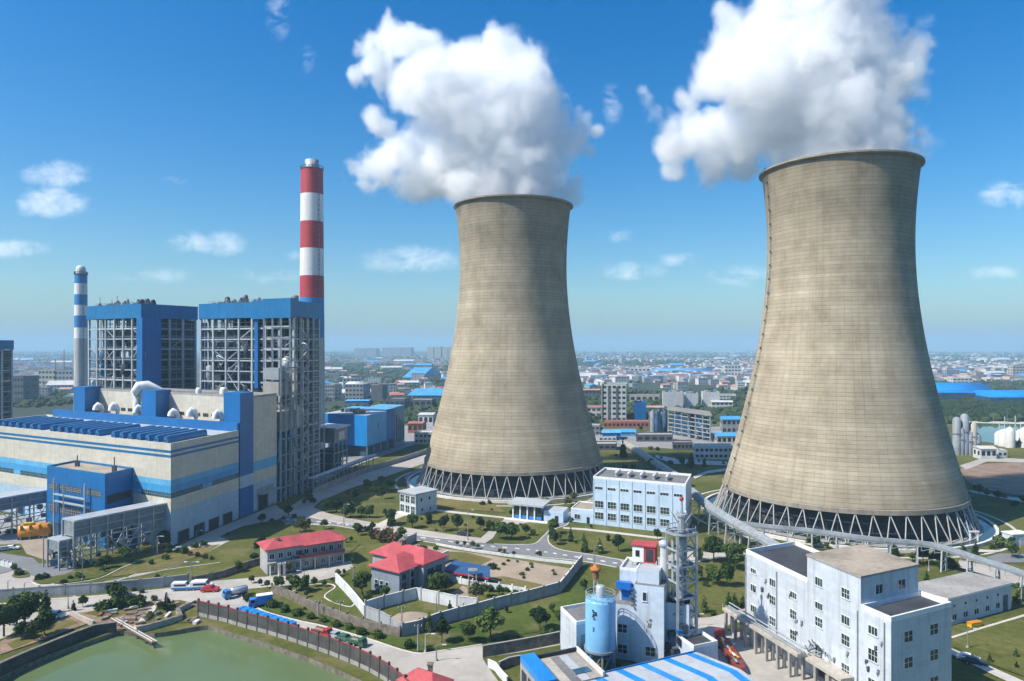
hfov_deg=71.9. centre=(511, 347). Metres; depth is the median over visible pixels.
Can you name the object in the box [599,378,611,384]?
town house
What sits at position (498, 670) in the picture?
yard wall
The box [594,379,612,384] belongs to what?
town house
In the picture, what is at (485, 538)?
paved walk
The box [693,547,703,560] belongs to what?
leafy tree
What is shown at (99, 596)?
kerb
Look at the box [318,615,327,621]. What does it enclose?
clipped bush
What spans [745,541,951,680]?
white process block
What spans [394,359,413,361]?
town house
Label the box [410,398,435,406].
works shed
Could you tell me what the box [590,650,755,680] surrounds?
striped shed
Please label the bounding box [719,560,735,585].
leafy tree
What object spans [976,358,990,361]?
town house
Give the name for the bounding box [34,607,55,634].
leafy tree
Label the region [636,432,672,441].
works building
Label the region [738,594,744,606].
conical tree
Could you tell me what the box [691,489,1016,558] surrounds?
ring path
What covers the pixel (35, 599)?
tree
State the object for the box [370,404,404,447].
grey filter tower
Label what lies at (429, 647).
shrub
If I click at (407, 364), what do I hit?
town house
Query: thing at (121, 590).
shrub
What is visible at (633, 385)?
town house
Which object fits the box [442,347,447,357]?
apartment tower
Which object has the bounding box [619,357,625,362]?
town house
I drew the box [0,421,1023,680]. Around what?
lawn
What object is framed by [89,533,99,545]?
door
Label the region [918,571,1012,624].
white wing
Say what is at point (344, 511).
leafy tree
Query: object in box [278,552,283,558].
window
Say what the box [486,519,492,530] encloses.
leafy tree
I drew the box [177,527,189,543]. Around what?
door
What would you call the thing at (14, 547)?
parked car
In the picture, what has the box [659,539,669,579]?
grey stack
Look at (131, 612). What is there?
broken slab
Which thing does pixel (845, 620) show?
window
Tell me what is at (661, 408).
works building
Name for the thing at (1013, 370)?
city block
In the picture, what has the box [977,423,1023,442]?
lake water
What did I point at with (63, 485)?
utility pole
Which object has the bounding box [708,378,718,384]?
town house
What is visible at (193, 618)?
fallen beam
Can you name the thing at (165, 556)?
shrub
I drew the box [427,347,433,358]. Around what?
apartment tower
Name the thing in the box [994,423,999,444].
white tank
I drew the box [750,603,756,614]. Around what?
window
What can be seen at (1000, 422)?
lake embankment
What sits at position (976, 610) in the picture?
window
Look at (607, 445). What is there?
works building
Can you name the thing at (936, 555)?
round tree
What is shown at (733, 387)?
town house
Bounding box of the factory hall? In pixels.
[345,382,369,400]
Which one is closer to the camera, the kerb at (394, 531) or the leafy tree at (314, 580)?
the leafy tree at (314, 580)
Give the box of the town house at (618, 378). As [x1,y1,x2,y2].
[613,375,628,385]
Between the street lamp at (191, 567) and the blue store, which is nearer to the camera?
the street lamp at (191, 567)
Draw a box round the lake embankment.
[969,421,1023,423]
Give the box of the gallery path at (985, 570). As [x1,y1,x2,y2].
[957,560,1023,587]
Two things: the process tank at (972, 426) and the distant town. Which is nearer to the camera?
the process tank at (972, 426)
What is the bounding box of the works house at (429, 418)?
[418,412,436,425]
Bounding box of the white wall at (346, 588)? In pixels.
[335,573,364,615]
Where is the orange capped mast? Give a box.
[590,564,600,592]
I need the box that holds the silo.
[584,584,616,670]
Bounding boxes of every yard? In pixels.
[0,514,46,544]
[0,553,38,572]
[20,538,77,560]
[24,563,78,575]
[288,426,433,495]
[595,426,733,448]
[693,609,812,680]
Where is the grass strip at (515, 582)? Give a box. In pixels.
[492,576,542,589]
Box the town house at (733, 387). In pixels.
[730,384,735,389]
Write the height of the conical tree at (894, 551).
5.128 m
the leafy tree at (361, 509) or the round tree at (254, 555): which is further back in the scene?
the leafy tree at (361, 509)
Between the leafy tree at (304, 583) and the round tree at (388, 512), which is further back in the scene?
the round tree at (388, 512)
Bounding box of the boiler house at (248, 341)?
[199,295,324,496]
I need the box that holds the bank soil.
[0,601,155,653]
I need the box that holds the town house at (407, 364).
[403,363,413,366]
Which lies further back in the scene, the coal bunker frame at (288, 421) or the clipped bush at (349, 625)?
the coal bunker frame at (288, 421)
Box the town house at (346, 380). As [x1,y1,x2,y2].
[342,376,361,388]
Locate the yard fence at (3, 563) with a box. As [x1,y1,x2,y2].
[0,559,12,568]
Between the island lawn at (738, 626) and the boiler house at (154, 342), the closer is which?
the island lawn at (738, 626)
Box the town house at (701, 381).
[695,377,706,384]
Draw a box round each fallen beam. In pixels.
[104,608,117,612]
[123,606,138,610]
[135,620,144,624]
[164,611,171,618]
[189,616,197,622]
[192,619,199,624]
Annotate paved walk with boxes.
[305,509,530,542]
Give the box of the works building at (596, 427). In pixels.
[592,423,599,434]
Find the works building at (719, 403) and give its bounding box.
[710,400,732,407]
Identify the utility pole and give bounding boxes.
[40,535,43,566]
[61,484,66,517]
[414,624,421,650]
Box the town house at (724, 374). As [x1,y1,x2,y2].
[717,372,729,375]
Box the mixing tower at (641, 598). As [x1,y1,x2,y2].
[615,539,669,662]
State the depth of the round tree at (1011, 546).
223.63 m
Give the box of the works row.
[604,420,649,427]
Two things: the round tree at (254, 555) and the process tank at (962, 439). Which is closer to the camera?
the round tree at (254, 555)
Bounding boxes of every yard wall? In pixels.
[482,631,559,657]
[487,659,507,680]
[498,654,520,669]
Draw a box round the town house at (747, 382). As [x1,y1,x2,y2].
[743,380,749,386]
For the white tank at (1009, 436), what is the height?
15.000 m
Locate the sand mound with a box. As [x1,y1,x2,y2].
[393,612,427,622]
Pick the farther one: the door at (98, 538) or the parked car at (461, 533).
the parked car at (461, 533)
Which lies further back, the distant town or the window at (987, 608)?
the distant town
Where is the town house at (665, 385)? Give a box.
[660,383,669,387]
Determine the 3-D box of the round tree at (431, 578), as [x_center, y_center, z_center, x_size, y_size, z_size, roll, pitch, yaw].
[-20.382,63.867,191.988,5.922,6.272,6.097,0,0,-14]
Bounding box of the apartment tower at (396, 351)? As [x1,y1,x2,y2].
[392,347,400,355]
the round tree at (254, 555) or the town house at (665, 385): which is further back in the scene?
the town house at (665, 385)
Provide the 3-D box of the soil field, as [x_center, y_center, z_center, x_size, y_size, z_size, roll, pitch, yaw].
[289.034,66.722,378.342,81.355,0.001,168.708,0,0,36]
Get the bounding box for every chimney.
[63,350,64,368]
[73,265,87,409]
[300,158,323,446]
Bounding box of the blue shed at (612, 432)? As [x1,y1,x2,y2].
[602,429,620,439]
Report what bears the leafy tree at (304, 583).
on the lawn at (238, 545)
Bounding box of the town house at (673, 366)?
[668,364,678,367]
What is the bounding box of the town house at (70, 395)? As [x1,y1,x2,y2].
[63,393,73,397]
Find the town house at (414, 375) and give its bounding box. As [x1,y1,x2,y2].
[411,372,423,379]
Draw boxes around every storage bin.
[662,390,682,406]
[684,391,697,407]
[701,390,719,406]
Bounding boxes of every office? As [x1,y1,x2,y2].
[414,430,432,443]
[693,443,732,458]
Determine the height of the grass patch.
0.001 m
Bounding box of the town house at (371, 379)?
[368,376,380,382]
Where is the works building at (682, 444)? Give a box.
[672,440,692,449]
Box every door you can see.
[52,522,61,535]
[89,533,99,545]
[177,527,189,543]
[193,521,204,536]
[208,515,218,530]
[222,510,232,524]
[258,493,267,509]
[1003,594,1007,610]
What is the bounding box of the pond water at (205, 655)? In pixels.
[3,630,349,680]
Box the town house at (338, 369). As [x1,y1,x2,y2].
[325,367,341,371]
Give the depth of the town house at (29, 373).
1453.13 m
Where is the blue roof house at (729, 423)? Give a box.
[719,416,740,432]
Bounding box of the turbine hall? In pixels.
[0,409,238,545]
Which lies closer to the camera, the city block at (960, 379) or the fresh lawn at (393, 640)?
the fresh lawn at (393, 640)
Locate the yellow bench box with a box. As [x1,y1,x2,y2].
[966,619,982,627]
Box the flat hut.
[599,435,615,439]
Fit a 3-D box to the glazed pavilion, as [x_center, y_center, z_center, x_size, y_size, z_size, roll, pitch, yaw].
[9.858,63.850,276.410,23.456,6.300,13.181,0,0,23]
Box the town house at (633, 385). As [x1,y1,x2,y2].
[629,382,637,388]
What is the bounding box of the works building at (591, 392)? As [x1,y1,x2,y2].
[583,389,600,398]
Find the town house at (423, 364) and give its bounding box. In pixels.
[415,363,431,366]
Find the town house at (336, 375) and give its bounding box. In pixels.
[333,372,339,379]
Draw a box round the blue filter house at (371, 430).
[325,406,394,456]
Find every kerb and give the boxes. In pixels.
[4,589,163,603]
[32,560,140,584]
[106,562,219,581]
[236,595,481,653]
[291,515,479,542]
[293,583,354,606]
[328,524,614,566]
[494,497,592,544]
[547,520,621,559]
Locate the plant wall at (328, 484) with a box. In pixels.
[313,448,426,493]
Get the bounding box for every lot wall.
[364,587,477,608]
[365,604,401,635]
[398,532,416,543]
[436,542,574,563]
[442,550,448,561]
[448,574,525,591]
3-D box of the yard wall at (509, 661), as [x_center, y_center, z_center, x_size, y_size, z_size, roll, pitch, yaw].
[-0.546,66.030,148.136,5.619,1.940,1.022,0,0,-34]
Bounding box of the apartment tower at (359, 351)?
[354,348,365,355]
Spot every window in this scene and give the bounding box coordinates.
[269,553,274,559]
[269,566,274,572]
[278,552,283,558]
[287,551,291,556]
[295,562,299,567]
[304,560,308,566]
[312,547,317,552]
[320,545,325,551]
[320,557,325,563]
[329,544,333,550]
[337,555,341,560]
[374,579,377,587]
[405,495,409,502]
[405,505,409,512]
[427,566,433,575]
[435,563,441,569]
[514,505,518,514]
[521,506,526,515]
[528,507,533,515]
[536,507,540,516]
[574,514,580,519]
[595,500,602,507]
[595,512,603,519]
[607,501,615,509]
[607,513,615,520]
[617,623,627,633]
[617,643,627,654]
[620,503,628,510]
[620,514,628,522]
[633,504,641,511]
[633,516,641,523]
[635,550,639,556]
[642,592,647,601]
[645,646,655,657]
[646,505,655,513]
[646,517,655,525]
[660,507,668,514]
[660,519,668,526]
[750,567,755,574]
[750,583,756,593]
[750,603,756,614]
[769,577,775,588]
[769,594,775,606]
[769,615,775,627]
[789,608,796,621]
[790,590,796,600]
[790,628,796,641]
[814,576,822,588]
[814,600,822,611]
[814,615,822,629]
[815,646,822,657]
[840,586,849,600]
[840,613,849,627]
[840,632,849,648]
[841,661,849,674]
[867,624,878,637]
[867,647,878,664]
[875,583,883,595]
[897,578,906,589]
[903,629,913,643]
[903,655,913,669]
[929,622,938,636]
[929,648,938,661]
[929,675,938,680]
[952,613,957,620]
[963,610,968,617]
[974,607,979,614]
[985,605,989,611]
[995,602,1000,608]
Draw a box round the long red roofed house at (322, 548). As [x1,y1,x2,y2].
[256,530,346,576]
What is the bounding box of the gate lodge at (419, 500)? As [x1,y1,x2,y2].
[396,486,438,515]
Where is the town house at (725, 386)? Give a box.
[716,384,727,388]
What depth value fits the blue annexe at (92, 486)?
243.82 m
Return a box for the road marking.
[286,519,616,563]
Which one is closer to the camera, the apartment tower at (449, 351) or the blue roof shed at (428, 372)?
the blue roof shed at (428, 372)
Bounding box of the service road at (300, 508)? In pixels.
[276,454,425,525]
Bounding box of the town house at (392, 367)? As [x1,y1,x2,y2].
[381,366,401,369]
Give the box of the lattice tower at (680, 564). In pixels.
[665,497,697,647]
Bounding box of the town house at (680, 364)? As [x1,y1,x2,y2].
[669,363,683,365]
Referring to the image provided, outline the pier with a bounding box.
[111,618,156,648]
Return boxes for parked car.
[0,546,11,550]
[5,545,20,550]
[200,585,218,592]
[330,630,340,637]
[335,632,352,642]
[457,531,469,535]
[956,651,980,660]
[962,655,987,666]
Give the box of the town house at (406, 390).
[402,387,410,394]
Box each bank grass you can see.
[7,619,78,648]
[85,600,151,617]
[161,600,198,621]
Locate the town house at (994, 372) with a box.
[984,371,1005,373]
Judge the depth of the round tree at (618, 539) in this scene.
231.51 m
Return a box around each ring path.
[394,467,592,506]
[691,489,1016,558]
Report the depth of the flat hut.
507.29 m
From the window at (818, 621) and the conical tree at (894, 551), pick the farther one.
the conical tree at (894, 551)
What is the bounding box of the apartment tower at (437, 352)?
[434,347,441,357]
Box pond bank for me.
[0,625,360,680]
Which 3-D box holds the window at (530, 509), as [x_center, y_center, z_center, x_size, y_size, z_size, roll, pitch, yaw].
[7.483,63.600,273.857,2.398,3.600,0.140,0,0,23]
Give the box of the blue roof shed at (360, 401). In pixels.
[346,399,370,406]
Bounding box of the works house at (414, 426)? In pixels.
[407,421,425,432]
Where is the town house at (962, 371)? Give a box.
[955,369,966,372]
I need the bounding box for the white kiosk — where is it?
[1001,530,1023,544]
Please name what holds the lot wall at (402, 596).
on the lawn at (238, 545)
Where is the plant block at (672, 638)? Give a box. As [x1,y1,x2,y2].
[665,597,692,656]
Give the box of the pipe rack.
[804,639,830,658]
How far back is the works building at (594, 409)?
670.00 m
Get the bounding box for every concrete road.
[0,537,229,588]
[0,561,560,680]
[620,550,745,568]
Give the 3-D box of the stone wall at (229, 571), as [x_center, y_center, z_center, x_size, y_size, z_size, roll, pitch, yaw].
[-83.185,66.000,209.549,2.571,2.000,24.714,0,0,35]
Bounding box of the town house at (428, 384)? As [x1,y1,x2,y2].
[424,381,432,387]
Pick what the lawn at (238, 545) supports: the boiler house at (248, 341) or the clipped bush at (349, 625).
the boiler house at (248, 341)
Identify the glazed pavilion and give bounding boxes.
[504,497,567,523]
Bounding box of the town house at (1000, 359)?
[991,358,1011,360]
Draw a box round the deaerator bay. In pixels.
[74,381,280,517]
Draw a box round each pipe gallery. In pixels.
[0,486,46,534]
[47,534,76,570]
[62,501,166,568]
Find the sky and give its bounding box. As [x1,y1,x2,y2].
[0,0,1023,349]
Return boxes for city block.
[13,375,38,400]
[38,369,66,386]
[55,370,73,380]
[325,383,341,400]
[630,368,649,370]
[720,394,735,399]
[724,365,740,374]
[736,381,744,389]
[942,369,958,374]
[947,377,972,382]
[1008,366,1023,375]
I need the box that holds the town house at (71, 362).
[51,361,73,363]
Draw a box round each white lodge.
[972,446,996,458]
[997,448,1006,456]
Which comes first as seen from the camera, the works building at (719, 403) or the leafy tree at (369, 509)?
the leafy tree at (369, 509)
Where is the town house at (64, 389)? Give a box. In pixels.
[59,387,73,391]
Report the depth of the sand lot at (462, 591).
192.81 m
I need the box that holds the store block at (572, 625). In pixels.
[561,602,613,662]
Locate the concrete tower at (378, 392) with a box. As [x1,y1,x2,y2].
[371,385,386,400]
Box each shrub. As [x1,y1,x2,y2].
[10,563,17,569]
[14,568,24,574]
[34,574,41,579]
[42,572,50,577]
[59,579,67,583]
[75,572,83,577]
[93,598,110,613]
[104,582,123,595]
[107,595,123,608]
[110,584,127,596]
[120,593,133,607]
[126,598,137,606]
[132,592,146,607]
[151,595,157,600]
[160,554,169,559]
[165,602,176,610]
[179,545,188,553]
[190,541,198,547]
[199,540,207,545]
[368,528,380,538]
[375,528,392,542]
[386,533,399,542]
[424,645,433,651]
[486,584,494,591]
[487,562,497,569]
[495,584,501,591]
[540,627,547,633]
[702,580,708,586]
[936,557,955,568]
[989,544,995,549]
[992,534,1008,547]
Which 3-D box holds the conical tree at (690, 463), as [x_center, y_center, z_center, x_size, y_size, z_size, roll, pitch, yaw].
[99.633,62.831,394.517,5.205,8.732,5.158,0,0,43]
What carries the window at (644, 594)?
in the mixing tower at (641, 598)
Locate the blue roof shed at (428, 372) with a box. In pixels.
[402,367,440,378]
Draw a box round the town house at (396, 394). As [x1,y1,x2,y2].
[390,393,404,396]
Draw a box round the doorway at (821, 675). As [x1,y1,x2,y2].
[818,669,824,680]
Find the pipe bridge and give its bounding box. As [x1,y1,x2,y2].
[307,454,376,491]
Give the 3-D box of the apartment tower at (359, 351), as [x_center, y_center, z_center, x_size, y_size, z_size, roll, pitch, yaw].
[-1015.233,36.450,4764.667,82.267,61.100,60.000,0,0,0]
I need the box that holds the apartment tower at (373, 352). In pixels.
[366,348,379,356]
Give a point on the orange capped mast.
(595, 569)
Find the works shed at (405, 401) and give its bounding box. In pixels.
[385,397,409,406]
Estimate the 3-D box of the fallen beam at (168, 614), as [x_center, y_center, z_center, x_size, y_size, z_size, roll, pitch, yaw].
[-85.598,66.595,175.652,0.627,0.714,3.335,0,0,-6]
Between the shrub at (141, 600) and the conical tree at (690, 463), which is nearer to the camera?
the shrub at (141, 600)
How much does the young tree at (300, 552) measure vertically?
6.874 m
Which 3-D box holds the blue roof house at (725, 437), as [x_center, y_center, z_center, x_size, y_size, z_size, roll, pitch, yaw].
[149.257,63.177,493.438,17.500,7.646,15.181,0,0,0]
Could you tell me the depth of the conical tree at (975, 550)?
227.78 m
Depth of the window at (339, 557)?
219.30 m
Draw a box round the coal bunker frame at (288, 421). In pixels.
[263,363,302,501]
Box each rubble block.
[100,616,108,620]
[123,617,136,620]
[134,612,145,616]
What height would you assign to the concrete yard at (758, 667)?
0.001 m
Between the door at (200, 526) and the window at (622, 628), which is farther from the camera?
the door at (200, 526)
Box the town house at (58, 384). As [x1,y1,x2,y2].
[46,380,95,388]
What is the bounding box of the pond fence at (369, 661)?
[197,598,409,680]
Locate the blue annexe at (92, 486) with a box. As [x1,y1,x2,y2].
[47,455,132,548]
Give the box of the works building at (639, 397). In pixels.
[630,394,659,401]
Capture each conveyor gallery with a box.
[620,441,691,481]
[691,488,779,548]
[739,521,1023,586]
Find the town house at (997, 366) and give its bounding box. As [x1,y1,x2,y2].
[986,366,1007,367]
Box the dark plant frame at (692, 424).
[649,406,711,441]
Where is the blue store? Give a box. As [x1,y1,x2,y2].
[634,401,645,419]
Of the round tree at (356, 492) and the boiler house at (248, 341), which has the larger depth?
the boiler house at (248, 341)
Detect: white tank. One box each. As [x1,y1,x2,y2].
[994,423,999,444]
[998,417,1004,446]
[1005,425,1014,447]
[1015,424,1020,445]
[1019,427,1023,447]
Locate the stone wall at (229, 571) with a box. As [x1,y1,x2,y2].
[190,558,259,581]
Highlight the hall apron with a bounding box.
[179,505,281,547]
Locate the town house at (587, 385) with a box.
[584,383,597,387]
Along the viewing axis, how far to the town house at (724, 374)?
1445.23 m
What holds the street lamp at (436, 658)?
on the concrete road at (465, 664)
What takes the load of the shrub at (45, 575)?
on the island lawn at (96, 572)
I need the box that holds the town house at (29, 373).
[20,372,33,374]
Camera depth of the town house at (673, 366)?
2026.67 m
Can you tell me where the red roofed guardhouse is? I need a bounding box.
[396,662,453,680]
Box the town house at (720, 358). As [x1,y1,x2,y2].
[713,357,725,359]
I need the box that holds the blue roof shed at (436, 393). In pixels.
[408,388,443,399]
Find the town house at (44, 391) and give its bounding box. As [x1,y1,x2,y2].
[39,386,52,395]
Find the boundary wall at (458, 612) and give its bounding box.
[402,554,582,636]
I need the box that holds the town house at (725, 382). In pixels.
[719,381,729,386]
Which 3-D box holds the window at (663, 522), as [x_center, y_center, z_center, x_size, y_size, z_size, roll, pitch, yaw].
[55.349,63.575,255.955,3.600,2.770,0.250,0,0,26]
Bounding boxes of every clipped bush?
[242,593,253,601]
[265,598,277,607]
[279,604,289,612]
[292,607,303,615]
[306,612,315,619]
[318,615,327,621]
[331,619,340,626]
[345,622,353,629]
[356,626,367,635]
[371,628,382,638]
[403,638,415,648]
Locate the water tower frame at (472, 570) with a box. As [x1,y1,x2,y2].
[468,568,477,587]
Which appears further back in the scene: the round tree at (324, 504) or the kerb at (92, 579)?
the round tree at (324, 504)
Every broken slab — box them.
[126,611,137,614]
[137,607,150,610]
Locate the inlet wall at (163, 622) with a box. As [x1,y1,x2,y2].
[136,602,190,631]
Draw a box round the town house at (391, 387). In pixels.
[379,382,396,391]
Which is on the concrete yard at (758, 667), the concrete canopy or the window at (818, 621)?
the concrete canopy
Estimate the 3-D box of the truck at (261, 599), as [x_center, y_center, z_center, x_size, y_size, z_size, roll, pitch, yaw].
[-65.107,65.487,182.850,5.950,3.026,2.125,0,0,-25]
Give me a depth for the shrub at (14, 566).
212.90 m
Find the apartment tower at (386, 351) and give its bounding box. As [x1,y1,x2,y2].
[382,348,391,355]
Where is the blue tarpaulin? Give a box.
[239,605,296,625]
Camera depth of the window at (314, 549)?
215.09 m
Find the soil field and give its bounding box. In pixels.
[960,462,1023,495]
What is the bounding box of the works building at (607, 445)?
[597,441,616,449]
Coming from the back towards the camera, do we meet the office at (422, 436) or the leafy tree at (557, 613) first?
the office at (422, 436)
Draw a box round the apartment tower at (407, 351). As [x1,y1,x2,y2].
[401,347,413,355]
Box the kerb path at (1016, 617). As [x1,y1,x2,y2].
[952,614,1023,637]
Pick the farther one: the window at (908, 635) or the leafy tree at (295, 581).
the leafy tree at (295, 581)
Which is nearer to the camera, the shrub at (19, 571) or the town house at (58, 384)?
the shrub at (19, 571)
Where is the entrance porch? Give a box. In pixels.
[801,653,853,680]
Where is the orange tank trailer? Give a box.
[17,522,51,539]
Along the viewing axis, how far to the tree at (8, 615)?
163.59 m
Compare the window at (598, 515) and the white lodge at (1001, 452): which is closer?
the window at (598, 515)
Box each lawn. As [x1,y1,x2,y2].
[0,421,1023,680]
[12,571,29,577]
[33,556,139,583]
[109,544,218,576]
[260,602,432,651]
[326,590,352,605]
[343,541,358,555]
[437,499,504,511]
[437,516,494,529]
[442,580,602,646]
[728,622,743,631]
[953,612,1023,675]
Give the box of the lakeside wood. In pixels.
[939,395,1023,419]
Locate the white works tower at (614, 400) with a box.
[602,381,626,421]
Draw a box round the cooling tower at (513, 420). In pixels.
[407,194,603,502]
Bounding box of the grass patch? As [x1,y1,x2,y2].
[448,552,491,564]
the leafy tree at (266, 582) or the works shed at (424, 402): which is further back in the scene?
the works shed at (424, 402)
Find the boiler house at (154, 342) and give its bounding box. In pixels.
[87,296,206,389]
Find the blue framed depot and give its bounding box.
[520,646,604,680]
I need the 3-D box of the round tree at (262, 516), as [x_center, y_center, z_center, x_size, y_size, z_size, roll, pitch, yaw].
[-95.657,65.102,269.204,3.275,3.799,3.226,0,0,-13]
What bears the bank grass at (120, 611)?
on the bank soil
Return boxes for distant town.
[13,350,1023,382]
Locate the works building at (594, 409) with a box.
[587,405,601,417]
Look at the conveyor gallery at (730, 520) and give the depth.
239.60 m
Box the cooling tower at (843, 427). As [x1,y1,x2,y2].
[701,149,998,552]
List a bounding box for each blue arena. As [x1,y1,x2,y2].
[656,368,712,371]
[935,383,992,399]
[974,390,1023,402]
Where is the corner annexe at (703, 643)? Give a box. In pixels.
[679,630,717,659]
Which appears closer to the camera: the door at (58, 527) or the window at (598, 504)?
the door at (58, 527)
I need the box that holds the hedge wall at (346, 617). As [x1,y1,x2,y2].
[271,583,400,636]
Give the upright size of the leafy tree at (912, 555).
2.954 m
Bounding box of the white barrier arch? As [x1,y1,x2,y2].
[968,531,979,540]
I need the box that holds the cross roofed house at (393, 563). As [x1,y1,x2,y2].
[367,536,448,593]
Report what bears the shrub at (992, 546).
on the lawn at (238, 545)
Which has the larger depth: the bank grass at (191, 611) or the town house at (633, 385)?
the town house at (633, 385)
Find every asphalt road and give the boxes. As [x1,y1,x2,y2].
[279,498,621,566]
[404,465,426,487]
[987,553,1023,562]
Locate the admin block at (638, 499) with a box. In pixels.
[571,467,690,531]
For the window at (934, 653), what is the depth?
129.73 m
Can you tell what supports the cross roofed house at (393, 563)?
on the lawn at (238, 545)
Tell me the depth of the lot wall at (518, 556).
225.50 m
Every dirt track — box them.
[960,458,1023,468]
[968,490,1023,501]
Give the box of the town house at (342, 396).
[339,393,344,399]
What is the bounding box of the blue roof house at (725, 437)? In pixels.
[714,432,736,443]
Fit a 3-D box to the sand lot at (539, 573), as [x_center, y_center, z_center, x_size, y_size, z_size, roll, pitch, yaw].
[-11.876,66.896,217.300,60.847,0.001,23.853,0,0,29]
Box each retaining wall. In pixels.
[0,621,116,674]
[71,611,94,624]
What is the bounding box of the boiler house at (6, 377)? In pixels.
[0,340,13,418]
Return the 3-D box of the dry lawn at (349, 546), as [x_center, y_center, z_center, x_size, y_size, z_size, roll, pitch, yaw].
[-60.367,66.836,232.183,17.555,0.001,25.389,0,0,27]
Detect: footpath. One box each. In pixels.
[376,513,404,527]
[436,509,505,517]
[563,527,664,538]
[655,455,727,464]
[693,468,725,477]
[952,649,1022,680]
[978,549,998,551]
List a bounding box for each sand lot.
[413,544,569,584]
[451,586,468,596]
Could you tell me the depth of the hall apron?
268.58 m
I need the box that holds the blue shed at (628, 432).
[621,429,635,435]
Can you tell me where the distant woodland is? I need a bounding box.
[13,350,1023,423]
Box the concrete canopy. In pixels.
[722,602,805,677]
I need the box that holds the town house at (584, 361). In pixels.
[583,360,596,362]
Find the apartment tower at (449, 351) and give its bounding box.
[448,347,451,357]
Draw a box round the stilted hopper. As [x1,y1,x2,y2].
[316,423,349,473]
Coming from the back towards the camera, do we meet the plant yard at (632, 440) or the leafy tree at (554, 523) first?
the plant yard at (632, 440)
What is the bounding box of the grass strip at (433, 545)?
[415,541,571,567]
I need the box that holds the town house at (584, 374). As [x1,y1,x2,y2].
[579,373,598,376]
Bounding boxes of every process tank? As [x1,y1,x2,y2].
[952,417,961,454]
[960,413,969,454]
[960,427,965,454]
[968,430,973,454]
[969,421,977,445]
[976,433,981,445]
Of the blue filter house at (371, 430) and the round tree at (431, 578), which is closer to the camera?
the round tree at (431, 578)
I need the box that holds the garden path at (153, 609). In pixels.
[134,605,156,628]
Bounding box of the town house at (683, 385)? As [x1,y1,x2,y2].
[676,380,688,389]
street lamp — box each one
[79,547,85,579]
[184,561,198,580]
[424,633,434,652]
[435,644,445,660]
[966,628,977,647]
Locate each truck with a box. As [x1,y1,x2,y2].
[222,584,247,599]
[248,592,272,607]
[311,626,332,635]
[348,636,367,646]
[714,629,744,671]
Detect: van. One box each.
[48,609,65,618]
[171,581,189,590]
[190,579,212,590]
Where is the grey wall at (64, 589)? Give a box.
[0,573,188,599]
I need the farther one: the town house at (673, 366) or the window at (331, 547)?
the town house at (673, 366)
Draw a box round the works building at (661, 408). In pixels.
[646,406,663,410]
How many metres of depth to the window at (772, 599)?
156.18 m
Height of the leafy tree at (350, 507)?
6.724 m
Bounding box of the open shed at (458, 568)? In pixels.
[445,560,490,581]
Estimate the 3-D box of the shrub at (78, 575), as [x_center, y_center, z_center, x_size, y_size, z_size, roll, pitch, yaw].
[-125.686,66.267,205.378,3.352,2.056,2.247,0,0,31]
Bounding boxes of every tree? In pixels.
[0,604,19,636]
[6,596,32,623]
[8,590,43,622]
[12,621,28,638]
[22,619,43,640]
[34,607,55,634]
[37,589,52,612]
[71,600,75,610]
[77,595,88,603]
[95,558,103,569]
[101,555,112,567]
[117,545,132,562]
[143,610,154,620]
[155,601,164,609]
[157,529,170,547]
[161,592,171,609]
[234,560,242,571]
[248,575,254,582]
[249,552,258,558]
[253,536,266,548]
[257,513,265,520]
[264,580,269,585]
[273,576,285,585]
[284,506,291,515]
[285,574,292,583]
[286,561,293,573]
[288,575,300,589]
[291,550,305,560]
[295,517,309,529]
[299,574,309,591]
[305,493,312,502]
[310,576,317,583]
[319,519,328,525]
[320,500,330,512]
[329,498,342,512]
[341,506,348,517]
[346,500,355,517]
[352,489,360,496]
[352,523,362,532]
[352,571,371,593]
[357,505,365,513]
[362,591,372,599]
[363,479,371,486]
[365,504,373,517]
[365,525,372,531]
[370,486,377,495]
[377,486,385,498]
[378,476,385,480]
[380,585,390,594]
[385,478,395,489]
[385,508,395,518]
[387,509,395,525]
[397,527,406,535]
[407,513,418,527]
[407,514,418,522]
[424,612,433,632]
[425,511,433,523]
[426,571,448,589]
[432,576,447,591]
[434,618,449,642]
[438,516,448,530]
[445,577,452,591]
[451,514,463,531]
[459,620,476,641]
[467,581,484,596]
[475,516,484,525]
[475,606,504,639]
[481,583,488,596]
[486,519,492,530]
[491,521,505,538]
[504,522,519,538]
[522,524,530,534]
[529,605,550,629]
[548,518,558,528]
[548,528,558,544]
[548,603,554,609]
[554,609,560,619]
[564,497,571,504]
[567,527,574,541]
[569,492,578,501]
[580,579,587,589]
[581,536,589,552]
[596,538,603,553]
[612,534,624,550]
[619,439,627,457]
[654,528,661,539]
[678,456,684,467]
[686,452,695,467]
[691,564,702,576]
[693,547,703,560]
[701,535,724,562]
[701,595,708,612]
[705,564,720,584]
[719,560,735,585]
[721,542,746,566]
[723,592,732,606]
[731,592,738,607]
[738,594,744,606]
[805,534,819,543]
[891,545,899,555]
[908,552,915,560]
[915,546,929,564]
[924,570,929,580]
[928,551,940,565]
[970,541,979,554]
[974,484,983,493]
[986,653,993,662]
[993,490,1003,497]
[1005,541,1019,556]
[1009,500,1019,509]
[1012,596,1020,603]
[1013,582,1019,587]
[1013,648,1019,656]
[1014,587,1023,600]
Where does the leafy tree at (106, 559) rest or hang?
on the lawn at (238, 545)
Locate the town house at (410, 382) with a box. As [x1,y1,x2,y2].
[399,380,418,385]

